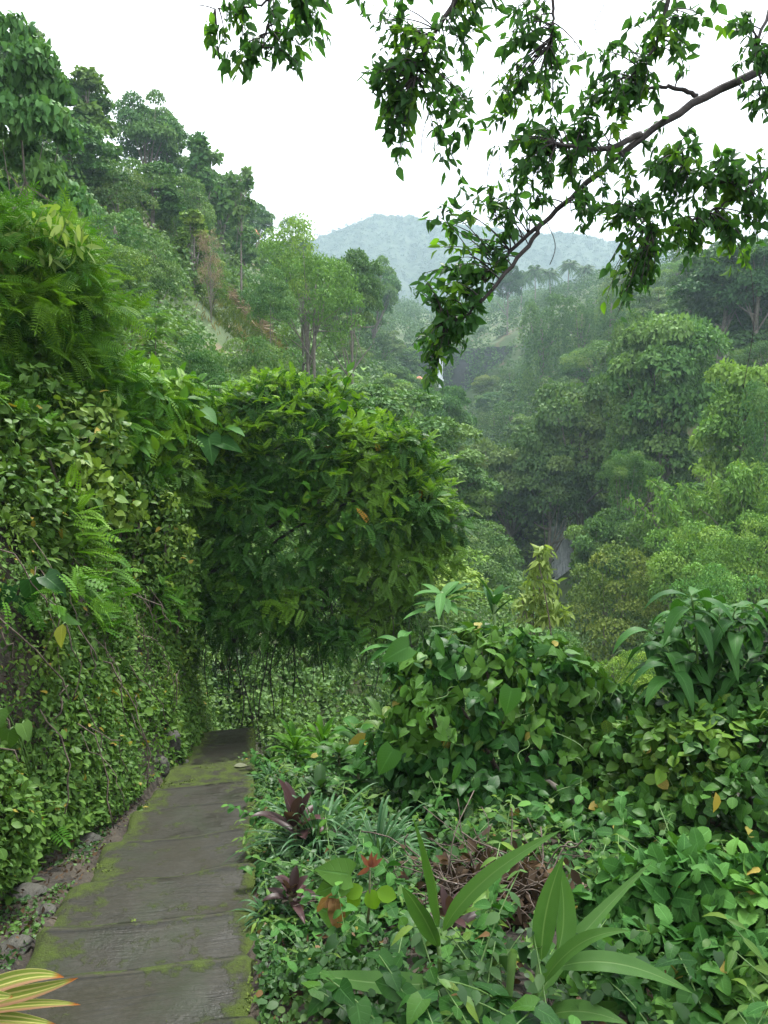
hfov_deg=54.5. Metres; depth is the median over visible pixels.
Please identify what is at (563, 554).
waterfall
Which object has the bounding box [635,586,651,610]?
tree
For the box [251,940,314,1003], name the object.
herb
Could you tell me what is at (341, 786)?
herb
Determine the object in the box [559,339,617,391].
tree
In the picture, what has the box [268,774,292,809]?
herb
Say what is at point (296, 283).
tree
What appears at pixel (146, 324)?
shrub
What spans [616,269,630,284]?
tree
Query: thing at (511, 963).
rolled leaf shoot
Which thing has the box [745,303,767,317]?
tree
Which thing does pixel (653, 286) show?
tree
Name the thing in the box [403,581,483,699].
broad leaved plant
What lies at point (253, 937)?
herb
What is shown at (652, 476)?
tree
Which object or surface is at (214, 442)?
heart leaved creeper
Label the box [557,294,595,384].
tree
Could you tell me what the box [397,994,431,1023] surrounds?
herb
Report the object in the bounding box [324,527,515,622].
shrub
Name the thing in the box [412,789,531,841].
herb
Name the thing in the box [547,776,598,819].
herb
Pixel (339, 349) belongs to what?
shrub
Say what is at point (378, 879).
herb
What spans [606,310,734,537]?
tree
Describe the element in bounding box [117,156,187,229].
tree
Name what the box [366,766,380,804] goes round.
herb
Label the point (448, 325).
overhanging tree
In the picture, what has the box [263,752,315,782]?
herb
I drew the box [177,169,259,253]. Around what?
tree
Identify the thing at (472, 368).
cliff creeper
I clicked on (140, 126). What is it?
tree
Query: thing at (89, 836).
rock
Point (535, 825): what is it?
herb
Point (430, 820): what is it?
herb
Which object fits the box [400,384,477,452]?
tree
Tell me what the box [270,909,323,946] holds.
herb
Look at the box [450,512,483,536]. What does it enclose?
shrub
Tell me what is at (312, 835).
strap leaf clump
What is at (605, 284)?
tree
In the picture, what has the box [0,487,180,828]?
hanging stems
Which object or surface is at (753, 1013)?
herb
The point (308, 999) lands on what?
herb
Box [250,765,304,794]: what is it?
herb
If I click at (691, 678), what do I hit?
long leaved shrub
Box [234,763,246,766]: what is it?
fallen leaf
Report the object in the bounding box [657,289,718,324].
tree
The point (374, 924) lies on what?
herb
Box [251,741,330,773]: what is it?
herb
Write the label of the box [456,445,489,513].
shrub
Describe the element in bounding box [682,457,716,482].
tree
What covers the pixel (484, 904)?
herb
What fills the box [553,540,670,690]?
shrub
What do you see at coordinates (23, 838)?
bank vines
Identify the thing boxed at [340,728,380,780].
broad leafed herb
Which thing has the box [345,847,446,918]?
herb
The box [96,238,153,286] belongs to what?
shrub
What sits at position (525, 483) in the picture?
tree
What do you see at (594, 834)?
herb
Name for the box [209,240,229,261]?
shrub
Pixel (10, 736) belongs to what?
heart leaved creeper
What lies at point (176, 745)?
rock
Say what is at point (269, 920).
herb
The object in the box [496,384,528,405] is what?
tree
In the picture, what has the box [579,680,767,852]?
vine covered shrub
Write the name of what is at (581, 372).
tree
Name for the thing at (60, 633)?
heart leaved creeper
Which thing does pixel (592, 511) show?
tree
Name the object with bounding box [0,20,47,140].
tree
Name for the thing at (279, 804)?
herb
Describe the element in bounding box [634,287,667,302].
tree
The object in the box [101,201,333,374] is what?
slope grass
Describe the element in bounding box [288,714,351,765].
bright leafed plant
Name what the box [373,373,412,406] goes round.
tree
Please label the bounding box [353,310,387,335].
tree
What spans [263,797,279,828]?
herb
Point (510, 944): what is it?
herb
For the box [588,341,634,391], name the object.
tree
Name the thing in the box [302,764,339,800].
broad leafed herb
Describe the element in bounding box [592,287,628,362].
tree
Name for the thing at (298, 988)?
herb
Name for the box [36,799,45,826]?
fern
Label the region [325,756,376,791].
broad leafed herb
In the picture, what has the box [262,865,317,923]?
cordyline
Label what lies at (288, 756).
herb
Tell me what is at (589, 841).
herb
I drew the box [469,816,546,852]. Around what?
herb
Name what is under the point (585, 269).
coconut palm
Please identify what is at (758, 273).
tree
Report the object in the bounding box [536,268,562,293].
coconut palm
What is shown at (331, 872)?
young sapling
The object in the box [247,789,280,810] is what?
herb
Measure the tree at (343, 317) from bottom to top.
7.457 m
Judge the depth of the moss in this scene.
4.93 m
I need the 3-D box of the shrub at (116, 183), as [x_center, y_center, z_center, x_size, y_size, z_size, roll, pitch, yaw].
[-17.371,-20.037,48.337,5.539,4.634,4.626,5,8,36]
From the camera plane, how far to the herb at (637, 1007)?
2.88 m
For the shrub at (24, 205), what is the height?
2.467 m
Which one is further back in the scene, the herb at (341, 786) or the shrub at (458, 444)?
the shrub at (458, 444)
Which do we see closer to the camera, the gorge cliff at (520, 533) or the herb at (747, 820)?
the herb at (747, 820)
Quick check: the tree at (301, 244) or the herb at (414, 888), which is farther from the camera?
the tree at (301, 244)
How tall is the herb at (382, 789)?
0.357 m
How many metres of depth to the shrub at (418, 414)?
74.79 m
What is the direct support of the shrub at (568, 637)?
on the ground at (118, 829)
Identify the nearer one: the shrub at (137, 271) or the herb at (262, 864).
the herb at (262, 864)
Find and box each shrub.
[0,188,55,225]
[0,353,151,571]
[22,197,43,208]
[50,347,228,604]
[71,222,144,284]
[78,161,165,219]
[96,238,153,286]
[97,317,134,344]
[101,466,211,664]
[112,359,482,751]
[119,276,156,296]
[119,304,163,342]
[124,234,187,302]
[148,172,216,257]
[159,216,182,232]
[169,333,232,393]
[190,260,232,309]
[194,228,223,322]
[203,373,281,414]
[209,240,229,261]
[213,335,303,390]
[262,352,298,376]
[286,334,311,350]
[312,346,333,363]
[318,334,372,364]
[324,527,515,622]
[348,620,635,835]
[369,524,452,579]
[402,410,423,420]
[436,440,486,460]
[446,534,490,574]
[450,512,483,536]
[455,517,524,584]
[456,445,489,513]
[534,628,590,705]
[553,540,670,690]
[557,826,767,1023]
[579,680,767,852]
[599,650,666,704]
[612,586,767,765]
[624,613,706,769]
[643,520,744,700]
[667,562,766,637]
[674,651,749,685]
[695,509,767,667]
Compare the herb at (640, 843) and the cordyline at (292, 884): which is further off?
the herb at (640, 843)
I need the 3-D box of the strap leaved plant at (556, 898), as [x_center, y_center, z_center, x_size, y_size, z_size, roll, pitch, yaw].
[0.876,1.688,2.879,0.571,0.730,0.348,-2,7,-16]
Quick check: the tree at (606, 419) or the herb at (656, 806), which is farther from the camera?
the tree at (606, 419)
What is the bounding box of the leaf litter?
[0,599,706,1023]
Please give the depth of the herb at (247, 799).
6.35 m
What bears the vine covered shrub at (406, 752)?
on the ground at (118, 829)
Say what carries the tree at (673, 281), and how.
on the ground at (118, 829)
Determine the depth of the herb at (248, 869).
4.50 m
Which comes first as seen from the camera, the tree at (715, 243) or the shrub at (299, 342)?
the shrub at (299, 342)
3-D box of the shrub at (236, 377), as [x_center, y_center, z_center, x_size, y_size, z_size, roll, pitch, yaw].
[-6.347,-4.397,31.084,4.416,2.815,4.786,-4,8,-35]
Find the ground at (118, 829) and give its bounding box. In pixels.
[0,175,767,1023]
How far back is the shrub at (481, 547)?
39.85 m
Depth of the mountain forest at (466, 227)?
1000.64 m
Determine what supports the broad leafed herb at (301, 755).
on the ground at (118, 829)
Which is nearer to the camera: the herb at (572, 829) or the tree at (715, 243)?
the herb at (572, 829)
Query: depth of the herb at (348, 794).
6.39 m
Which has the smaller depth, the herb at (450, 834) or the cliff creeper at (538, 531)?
the herb at (450, 834)
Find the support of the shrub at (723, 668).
on the ground at (118, 829)
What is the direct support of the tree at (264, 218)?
on the ground at (118, 829)
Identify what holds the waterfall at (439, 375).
on the ground at (118, 829)
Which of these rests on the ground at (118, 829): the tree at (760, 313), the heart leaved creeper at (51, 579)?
the tree at (760, 313)
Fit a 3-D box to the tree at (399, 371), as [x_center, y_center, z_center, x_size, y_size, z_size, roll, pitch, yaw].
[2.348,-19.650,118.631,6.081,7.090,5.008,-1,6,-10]
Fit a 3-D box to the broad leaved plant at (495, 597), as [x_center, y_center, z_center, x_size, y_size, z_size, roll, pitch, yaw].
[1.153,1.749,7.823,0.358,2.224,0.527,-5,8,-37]
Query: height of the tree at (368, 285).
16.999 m
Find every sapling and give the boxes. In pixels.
[130,310,196,496]
[314,851,396,939]
[511,543,574,748]
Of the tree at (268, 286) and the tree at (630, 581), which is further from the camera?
the tree at (630, 581)
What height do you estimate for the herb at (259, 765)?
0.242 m
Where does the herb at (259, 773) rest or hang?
on the ground at (118, 829)
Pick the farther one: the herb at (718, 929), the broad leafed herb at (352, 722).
the broad leafed herb at (352, 722)
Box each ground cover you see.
[0,622,767,1023]
[168,451,522,764]
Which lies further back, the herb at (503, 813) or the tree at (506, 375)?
the tree at (506, 375)
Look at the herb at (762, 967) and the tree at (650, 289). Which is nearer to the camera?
the herb at (762, 967)
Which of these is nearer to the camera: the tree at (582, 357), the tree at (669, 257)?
the tree at (582, 357)
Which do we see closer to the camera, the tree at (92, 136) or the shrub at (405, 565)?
the shrub at (405, 565)
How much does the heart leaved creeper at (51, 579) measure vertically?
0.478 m
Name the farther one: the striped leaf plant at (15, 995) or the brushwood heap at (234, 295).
the brushwood heap at (234, 295)
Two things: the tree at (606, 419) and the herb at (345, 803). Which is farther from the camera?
the tree at (606, 419)
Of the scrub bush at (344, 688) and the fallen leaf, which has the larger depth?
the scrub bush at (344, 688)
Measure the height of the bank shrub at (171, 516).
2.705 m
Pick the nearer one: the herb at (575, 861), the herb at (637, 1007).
the herb at (637, 1007)
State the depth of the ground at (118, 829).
5.99 m
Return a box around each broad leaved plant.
[358,630,412,683]
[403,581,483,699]
[476,575,514,755]
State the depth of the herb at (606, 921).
3.21 m
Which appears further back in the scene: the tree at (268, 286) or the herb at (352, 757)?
the tree at (268, 286)
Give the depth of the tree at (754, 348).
74.88 m
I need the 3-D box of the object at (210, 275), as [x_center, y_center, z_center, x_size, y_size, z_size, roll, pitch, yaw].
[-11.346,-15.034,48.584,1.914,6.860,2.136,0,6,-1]
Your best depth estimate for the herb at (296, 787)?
6.57 m
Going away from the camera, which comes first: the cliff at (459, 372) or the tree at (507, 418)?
the tree at (507, 418)
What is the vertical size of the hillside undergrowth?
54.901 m
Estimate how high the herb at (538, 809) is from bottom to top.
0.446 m
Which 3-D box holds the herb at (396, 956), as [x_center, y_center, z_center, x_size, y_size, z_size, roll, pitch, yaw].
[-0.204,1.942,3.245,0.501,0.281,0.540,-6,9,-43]
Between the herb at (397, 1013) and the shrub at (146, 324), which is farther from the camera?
the shrub at (146, 324)
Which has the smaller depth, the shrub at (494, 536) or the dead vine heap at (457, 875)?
the dead vine heap at (457, 875)
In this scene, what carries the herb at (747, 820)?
on the ground at (118, 829)
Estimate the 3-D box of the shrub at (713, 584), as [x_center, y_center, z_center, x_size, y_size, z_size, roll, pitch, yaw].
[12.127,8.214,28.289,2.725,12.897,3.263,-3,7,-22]
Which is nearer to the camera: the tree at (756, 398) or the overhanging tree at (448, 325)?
the overhanging tree at (448, 325)
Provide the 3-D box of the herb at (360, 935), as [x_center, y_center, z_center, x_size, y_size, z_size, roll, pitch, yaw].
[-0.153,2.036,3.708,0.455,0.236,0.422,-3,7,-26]
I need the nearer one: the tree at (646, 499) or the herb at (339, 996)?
the herb at (339, 996)
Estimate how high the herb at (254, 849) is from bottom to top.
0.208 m
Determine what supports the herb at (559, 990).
on the ground at (118, 829)
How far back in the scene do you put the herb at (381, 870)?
3.99 m
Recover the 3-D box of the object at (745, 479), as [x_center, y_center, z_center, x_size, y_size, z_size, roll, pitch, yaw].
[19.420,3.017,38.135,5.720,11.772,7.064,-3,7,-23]
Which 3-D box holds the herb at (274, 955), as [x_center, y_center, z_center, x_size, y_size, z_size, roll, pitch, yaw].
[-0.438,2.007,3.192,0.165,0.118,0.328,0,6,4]
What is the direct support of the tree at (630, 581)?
on the ground at (118, 829)
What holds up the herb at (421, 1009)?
on the ground at (118, 829)
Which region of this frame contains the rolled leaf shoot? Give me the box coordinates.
[506,949,517,999]
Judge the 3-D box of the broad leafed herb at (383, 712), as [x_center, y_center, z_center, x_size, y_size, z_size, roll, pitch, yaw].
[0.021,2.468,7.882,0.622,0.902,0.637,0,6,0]
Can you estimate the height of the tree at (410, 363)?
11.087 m
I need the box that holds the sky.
[0,0,767,251]
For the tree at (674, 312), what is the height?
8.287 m
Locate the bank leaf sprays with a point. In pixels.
(100, 605)
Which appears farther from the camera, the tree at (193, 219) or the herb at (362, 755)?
the tree at (193, 219)
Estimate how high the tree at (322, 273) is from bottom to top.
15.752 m
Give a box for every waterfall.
[437,359,443,387]
[551,516,573,578]
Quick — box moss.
[31,730,260,1021]
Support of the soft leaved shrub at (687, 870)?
on the ground at (118, 829)
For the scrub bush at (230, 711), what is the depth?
16.93 m
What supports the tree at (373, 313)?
on the ground at (118, 829)
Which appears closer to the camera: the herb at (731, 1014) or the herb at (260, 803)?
the herb at (731, 1014)
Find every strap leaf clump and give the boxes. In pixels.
[223,782,408,895]
[232,883,310,933]
[238,761,295,781]
[310,795,445,871]
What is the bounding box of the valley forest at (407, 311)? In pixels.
[225,214,766,470]
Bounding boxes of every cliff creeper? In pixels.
[405,342,513,394]
[464,479,601,543]
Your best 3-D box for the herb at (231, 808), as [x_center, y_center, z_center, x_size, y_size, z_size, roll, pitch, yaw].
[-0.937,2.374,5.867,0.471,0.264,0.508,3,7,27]
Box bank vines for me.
[0,402,219,904]
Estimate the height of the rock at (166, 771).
0.254 m
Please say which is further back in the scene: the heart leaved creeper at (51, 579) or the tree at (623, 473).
the tree at (623, 473)
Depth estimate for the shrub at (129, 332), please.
26.36 m
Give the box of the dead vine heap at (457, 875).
[293,790,591,935]
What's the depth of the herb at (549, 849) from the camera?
4.64 m
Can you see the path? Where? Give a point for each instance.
(177, 950)
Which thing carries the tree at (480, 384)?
on the ground at (118, 829)
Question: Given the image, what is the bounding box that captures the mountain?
[283,214,675,313]
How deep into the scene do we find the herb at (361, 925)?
4.07 m
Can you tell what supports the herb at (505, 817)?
on the ground at (118, 829)
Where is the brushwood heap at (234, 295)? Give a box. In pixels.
[190,244,293,349]
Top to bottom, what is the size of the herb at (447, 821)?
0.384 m
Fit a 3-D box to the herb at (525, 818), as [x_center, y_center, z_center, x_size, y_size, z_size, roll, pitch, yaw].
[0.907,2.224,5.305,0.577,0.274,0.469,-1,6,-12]
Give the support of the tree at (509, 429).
on the ground at (118, 829)
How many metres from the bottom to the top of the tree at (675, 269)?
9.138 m
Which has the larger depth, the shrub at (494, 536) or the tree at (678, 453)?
the tree at (678, 453)
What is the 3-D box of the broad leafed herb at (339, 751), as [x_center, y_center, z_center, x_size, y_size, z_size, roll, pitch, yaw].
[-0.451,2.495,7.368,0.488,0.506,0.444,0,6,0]
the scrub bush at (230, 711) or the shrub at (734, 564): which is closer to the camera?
the scrub bush at (230, 711)
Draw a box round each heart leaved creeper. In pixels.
[0,568,81,624]
[0,707,35,773]
[54,622,80,668]
[184,395,244,465]
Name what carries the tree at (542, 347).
on the ground at (118, 829)
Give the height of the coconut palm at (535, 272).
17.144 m
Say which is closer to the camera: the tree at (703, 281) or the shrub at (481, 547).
the shrub at (481, 547)
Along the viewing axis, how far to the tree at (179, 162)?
75.29 m
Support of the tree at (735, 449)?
on the ground at (118, 829)
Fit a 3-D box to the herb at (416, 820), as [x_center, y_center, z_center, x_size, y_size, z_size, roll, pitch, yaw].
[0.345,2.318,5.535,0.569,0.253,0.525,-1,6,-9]
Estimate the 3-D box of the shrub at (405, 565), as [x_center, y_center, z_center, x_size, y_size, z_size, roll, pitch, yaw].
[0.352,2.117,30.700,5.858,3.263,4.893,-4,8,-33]
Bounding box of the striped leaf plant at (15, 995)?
[0,968,79,1023]
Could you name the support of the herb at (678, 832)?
on the ground at (118, 829)
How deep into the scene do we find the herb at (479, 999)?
2.63 m
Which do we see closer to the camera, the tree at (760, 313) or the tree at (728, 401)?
the tree at (728, 401)
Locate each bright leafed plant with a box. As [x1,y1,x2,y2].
[259,750,290,766]
[261,718,321,767]
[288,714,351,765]
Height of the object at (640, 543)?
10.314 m
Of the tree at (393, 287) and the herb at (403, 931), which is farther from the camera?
the tree at (393, 287)
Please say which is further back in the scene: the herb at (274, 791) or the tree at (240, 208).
the tree at (240, 208)
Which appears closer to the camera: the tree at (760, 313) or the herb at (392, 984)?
the herb at (392, 984)
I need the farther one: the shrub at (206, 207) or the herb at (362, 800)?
the shrub at (206, 207)
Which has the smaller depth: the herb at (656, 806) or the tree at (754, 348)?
the herb at (656, 806)
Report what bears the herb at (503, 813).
on the ground at (118, 829)
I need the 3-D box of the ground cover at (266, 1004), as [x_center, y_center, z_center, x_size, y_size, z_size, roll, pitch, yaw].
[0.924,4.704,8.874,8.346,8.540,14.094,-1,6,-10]
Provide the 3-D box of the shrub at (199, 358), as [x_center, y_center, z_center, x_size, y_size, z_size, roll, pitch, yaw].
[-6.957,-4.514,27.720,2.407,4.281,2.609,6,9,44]
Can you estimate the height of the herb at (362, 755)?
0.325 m
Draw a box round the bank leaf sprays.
[0,373,207,650]
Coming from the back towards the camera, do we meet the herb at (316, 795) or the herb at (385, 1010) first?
the herb at (316, 795)
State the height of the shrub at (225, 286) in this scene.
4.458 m
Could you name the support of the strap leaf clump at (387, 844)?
on the ground at (118, 829)
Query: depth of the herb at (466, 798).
5.38 m
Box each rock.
[0,934,31,954]
[8,882,47,900]
[31,903,56,916]
[74,832,101,846]
[155,755,169,776]
[163,730,180,757]
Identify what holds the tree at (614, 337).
on the ground at (118, 829)
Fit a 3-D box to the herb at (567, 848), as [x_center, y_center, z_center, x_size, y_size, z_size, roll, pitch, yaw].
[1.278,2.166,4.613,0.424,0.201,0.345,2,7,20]
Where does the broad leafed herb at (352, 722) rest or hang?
on the ground at (118, 829)
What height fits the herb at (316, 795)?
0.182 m
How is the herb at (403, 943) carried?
on the ground at (118, 829)
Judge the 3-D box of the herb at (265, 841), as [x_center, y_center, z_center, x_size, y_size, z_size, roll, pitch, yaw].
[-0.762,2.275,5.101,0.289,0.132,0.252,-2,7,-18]
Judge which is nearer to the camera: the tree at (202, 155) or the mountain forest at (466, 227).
the tree at (202, 155)
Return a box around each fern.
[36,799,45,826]
[40,822,71,852]
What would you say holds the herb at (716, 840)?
on the ground at (118, 829)
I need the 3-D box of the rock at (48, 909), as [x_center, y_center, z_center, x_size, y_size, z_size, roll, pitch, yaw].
[-1.931,2.273,4.235,0.130,0.062,0.105,0,6,0]
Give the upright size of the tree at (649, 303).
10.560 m
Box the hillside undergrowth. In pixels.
[0,129,767,791]
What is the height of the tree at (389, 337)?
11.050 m
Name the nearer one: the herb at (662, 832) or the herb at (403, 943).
the herb at (403, 943)
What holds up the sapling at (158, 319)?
on the ground at (118, 829)
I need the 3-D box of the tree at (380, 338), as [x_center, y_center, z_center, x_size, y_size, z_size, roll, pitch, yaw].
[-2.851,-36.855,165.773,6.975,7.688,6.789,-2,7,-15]
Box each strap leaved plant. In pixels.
[306,818,558,1002]
[532,857,691,1023]
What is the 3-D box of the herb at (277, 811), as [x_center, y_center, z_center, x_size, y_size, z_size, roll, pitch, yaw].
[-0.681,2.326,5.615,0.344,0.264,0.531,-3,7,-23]
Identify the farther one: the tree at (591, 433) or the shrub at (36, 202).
the tree at (591, 433)
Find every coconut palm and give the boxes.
[511,270,534,311]
[523,264,548,302]
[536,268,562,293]
[556,259,582,292]
[572,264,598,281]
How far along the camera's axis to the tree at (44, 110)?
17.95 m
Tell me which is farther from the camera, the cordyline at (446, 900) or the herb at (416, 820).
the herb at (416, 820)
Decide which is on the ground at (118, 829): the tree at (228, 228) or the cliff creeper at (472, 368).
the tree at (228, 228)
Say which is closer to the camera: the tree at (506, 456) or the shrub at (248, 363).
the shrub at (248, 363)
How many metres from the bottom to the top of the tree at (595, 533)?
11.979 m
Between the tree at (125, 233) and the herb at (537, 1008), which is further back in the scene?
the tree at (125, 233)
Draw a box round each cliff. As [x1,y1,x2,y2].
[393,344,514,391]
[463,479,601,539]
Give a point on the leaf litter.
(516, 981)
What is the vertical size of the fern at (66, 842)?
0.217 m
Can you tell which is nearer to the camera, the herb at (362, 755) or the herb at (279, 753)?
the herb at (362, 755)
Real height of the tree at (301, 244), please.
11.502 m
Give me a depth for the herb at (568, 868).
4.24 m
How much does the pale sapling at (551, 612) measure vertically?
3.584 m
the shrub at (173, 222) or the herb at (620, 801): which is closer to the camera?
the herb at (620, 801)
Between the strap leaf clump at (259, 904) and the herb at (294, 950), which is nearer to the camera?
the herb at (294, 950)
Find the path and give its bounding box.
[14,727,258,1023]
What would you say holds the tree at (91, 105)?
on the ground at (118, 829)
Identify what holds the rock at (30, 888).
on the ground at (118, 829)
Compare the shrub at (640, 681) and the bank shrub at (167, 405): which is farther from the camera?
the shrub at (640, 681)
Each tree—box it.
[0,9,95,351]
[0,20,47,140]
[0,180,159,440]
[27,117,134,196]
[51,64,123,167]
[81,205,152,305]
[109,89,182,170]
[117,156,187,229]
[146,112,191,180]
[172,208,213,295]
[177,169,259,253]
[180,130,233,222]
[198,0,767,395]
[208,213,248,235]
[222,166,254,297]
[229,225,260,278]
[237,263,299,351]
[244,203,275,239]
[245,212,367,379]
[274,235,311,262]
[277,249,319,306]
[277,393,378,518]
[279,215,303,248]
[312,313,357,359]
[313,247,384,384]
[338,382,482,482]
[345,303,377,330]
[351,255,401,357]
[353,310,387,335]
[364,330,385,346]
[371,330,406,360]
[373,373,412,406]
[380,366,417,383]
[386,347,423,375]
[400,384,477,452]
[413,377,444,403]
[433,446,503,530]
[459,437,565,552]
[471,374,501,405]
[474,392,505,407]
[487,400,535,454]
[490,263,524,334]
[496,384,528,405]
[498,366,521,399]
[503,413,553,438]
[505,436,596,594]
[509,371,653,577]
[513,291,566,410]
[535,374,582,417]
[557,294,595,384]
[558,347,599,387]
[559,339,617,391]
[564,507,652,645]
[583,496,616,524]
[586,393,619,423]
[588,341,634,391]
[592,274,628,321]
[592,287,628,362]
[594,450,665,631]
[602,308,656,498]
[602,547,653,599]
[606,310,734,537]
[608,448,647,633]
[611,469,678,528]
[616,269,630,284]
[616,373,700,529]
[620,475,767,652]
[625,287,671,317]
[627,275,661,308]
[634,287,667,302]
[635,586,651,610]
[637,443,692,512]
[655,234,697,290]
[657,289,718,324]
[661,259,694,276]
[661,373,698,406]
[665,242,767,363]
[666,261,705,355]
[666,308,694,341]
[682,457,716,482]
[687,356,767,494]
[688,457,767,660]
[691,480,730,494]
[705,238,767,358]
[709,240,721,247]
[713,281,765,317]
[716,423,762,475]
[726,340,767,383]
[738,379,767,488]
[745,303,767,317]
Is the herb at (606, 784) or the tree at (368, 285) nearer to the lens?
the herb at (606, 784)
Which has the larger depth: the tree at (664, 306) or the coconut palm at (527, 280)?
the coconut palm at (527, 280)
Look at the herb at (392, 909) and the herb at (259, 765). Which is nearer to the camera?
the herb at (392, 909)
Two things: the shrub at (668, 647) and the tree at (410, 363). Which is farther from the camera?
the tree at (410, 363)
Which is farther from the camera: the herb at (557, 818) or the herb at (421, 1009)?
the herb at (557, 818)
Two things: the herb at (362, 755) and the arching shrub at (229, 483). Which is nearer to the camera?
the herb at (362, 755)
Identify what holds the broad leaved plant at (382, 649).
on the ground at (118, 829)
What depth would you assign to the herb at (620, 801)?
4.50 m
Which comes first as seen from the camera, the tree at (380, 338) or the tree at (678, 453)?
the tree at (678, 453)
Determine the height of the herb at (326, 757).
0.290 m
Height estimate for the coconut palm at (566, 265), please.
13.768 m
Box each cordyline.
[251,778,345,856]
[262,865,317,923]
[430,885,476,930]
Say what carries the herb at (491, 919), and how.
on the ground at (118, 829)
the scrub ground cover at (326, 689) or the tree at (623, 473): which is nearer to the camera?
the scrub ground cover at (326, 689)
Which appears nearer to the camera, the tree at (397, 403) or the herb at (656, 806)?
the herb at (656, 806)
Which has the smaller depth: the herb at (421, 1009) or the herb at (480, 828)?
the herb at (421, 1009)
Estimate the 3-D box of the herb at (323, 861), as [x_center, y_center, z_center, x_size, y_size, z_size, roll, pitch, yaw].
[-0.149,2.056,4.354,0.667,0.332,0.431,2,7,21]
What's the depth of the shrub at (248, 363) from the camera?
33.13 m
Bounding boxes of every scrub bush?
[205,642,277,728]
[300,599,398,718]
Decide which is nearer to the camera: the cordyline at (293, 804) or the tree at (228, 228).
the cordyline at (293, 804)
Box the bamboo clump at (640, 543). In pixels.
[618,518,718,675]
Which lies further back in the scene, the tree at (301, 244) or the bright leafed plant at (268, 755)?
the tree at (301, 244)
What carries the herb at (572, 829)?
on the ground at (118, 829)
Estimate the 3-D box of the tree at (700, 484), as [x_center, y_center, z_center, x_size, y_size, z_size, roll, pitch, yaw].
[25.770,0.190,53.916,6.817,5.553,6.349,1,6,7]
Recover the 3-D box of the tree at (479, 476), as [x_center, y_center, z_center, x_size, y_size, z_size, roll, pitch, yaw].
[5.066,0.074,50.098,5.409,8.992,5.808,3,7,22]
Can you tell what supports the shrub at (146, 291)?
on the ground at (118, 829)
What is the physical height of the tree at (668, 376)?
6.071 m
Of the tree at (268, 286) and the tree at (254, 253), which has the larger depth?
the tree at (254, 253)
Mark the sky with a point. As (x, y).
(313, 147)
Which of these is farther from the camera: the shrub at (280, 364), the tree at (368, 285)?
the tree at (368, 285)
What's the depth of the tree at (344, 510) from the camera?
29.04 m
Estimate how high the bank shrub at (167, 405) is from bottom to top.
3.686 m
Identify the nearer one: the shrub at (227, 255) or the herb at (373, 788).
the herb at (373, 788)
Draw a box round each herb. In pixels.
[221,789,282,825]
[233,819,292,859]
[239,836,320,883]
[242,752,284,776]
[244,778,285,810]
[245,804,421,894]
[246,912,364,983]
[247,748,266,775]
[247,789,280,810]
[249,788,309,821]
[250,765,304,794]
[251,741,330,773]
[251,800,284,812]
[251,826,288,849]
[251,872,307,932]
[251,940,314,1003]
[252,750,297,771]
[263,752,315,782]
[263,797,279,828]
[264,835,312,872]
[265,943,296,999]
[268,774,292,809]
[268,797,285,816]
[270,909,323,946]
[271,914,365,965]
[276,764,374,804]
[276,954,329,993]
[277,748,308,768]
[281,881,407,976]
[282,952,340,1003]
[294,748,318,765]
[295,812,411,881]
[296,885,380,946]
[301,965,514,1023]
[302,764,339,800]
[306,916,480,1019]
[308,787,342,806]
[314,742,357,775]
[315,745,345,776]
[317,788,376,819]
[318,716,373,761]
[325,753,348,774]
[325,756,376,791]
[325,835,418,937]
[326,772,381,795]
[328,776,378,792]
[333,754,371,776]
[334,775,364,817]
[334,775,381,796]
[334,780,390,823]
[339,788,377,829]
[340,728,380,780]
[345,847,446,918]
[352,751,370,760]
[354,869,422,889]
[361,781,398,796]
[361,906,399,950]
[362,697,392,744]
[363,841,445,936]
[365,947,503,1023]
[366,760,395,807]
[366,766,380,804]
[372,785,398,808]
[372,983,438,1023]
[383,898,519,983]
[386,1004,551,1023]
[389,805,450,833]
[390,766,498,857]
[391,840,549,981]
[395,882,472,933]
[397,869,526,1023]
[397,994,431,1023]
[399,812,507,889]
[402,794,451,847]
[404,808,526,875]
[406,989,443,1023]
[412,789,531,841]
[413,771,525,852]
[423,922,673,1023]
[425,962,471,1023]
[426,905,527,1012]
[433,869,514,980]
[440,995,479,1023]
[454,792,544,843]
[454,794,548,857]
[463,761,558,837]
[467,768,563,833]
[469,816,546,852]
[471,800,553,837]
[482,994,560,1023]
[484,843,562,861]
[486,795,573,856]
[512,913,647,1001]
[518,778,651,853]
[529,947,591,1004]
[535,793,593,820]
[537,767,588,812]
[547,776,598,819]
[548,844,627,883]
[549,835,673,956]
[550,811,594,838]
[557,808,694,853]
[557,836,617,866]
[557,915,767,1023]
[558,834,630,882]
[562,819,587,886]
[567,823,614,871]
[568,1000,767,1023]
[582,791,640,875]
[586,839,600,877]
[600,780,692,826]
[619,813,674,847]
[621,801,672,890]
[630,819,740,842]
[633,820,700,902]
[638,821,660,847]
[683,924,739,985]
[701,931,738,1004]
[702,912,767,1015]
[713,833,733,851]
[723,978,765,1023]
[729,801,762,853]
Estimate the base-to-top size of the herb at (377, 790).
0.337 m
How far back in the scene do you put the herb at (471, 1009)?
2.53 m
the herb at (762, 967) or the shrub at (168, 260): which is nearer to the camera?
the herb at (762, 967)
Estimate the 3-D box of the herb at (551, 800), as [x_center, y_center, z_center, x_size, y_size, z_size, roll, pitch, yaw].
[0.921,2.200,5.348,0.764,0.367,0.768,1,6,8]
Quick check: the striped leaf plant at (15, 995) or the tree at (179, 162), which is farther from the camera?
the tree at (179, 162)
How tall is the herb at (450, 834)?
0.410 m
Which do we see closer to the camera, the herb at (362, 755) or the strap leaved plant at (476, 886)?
the strap leaved plant at (476, 886)
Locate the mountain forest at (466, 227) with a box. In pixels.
[307,211,674,310]

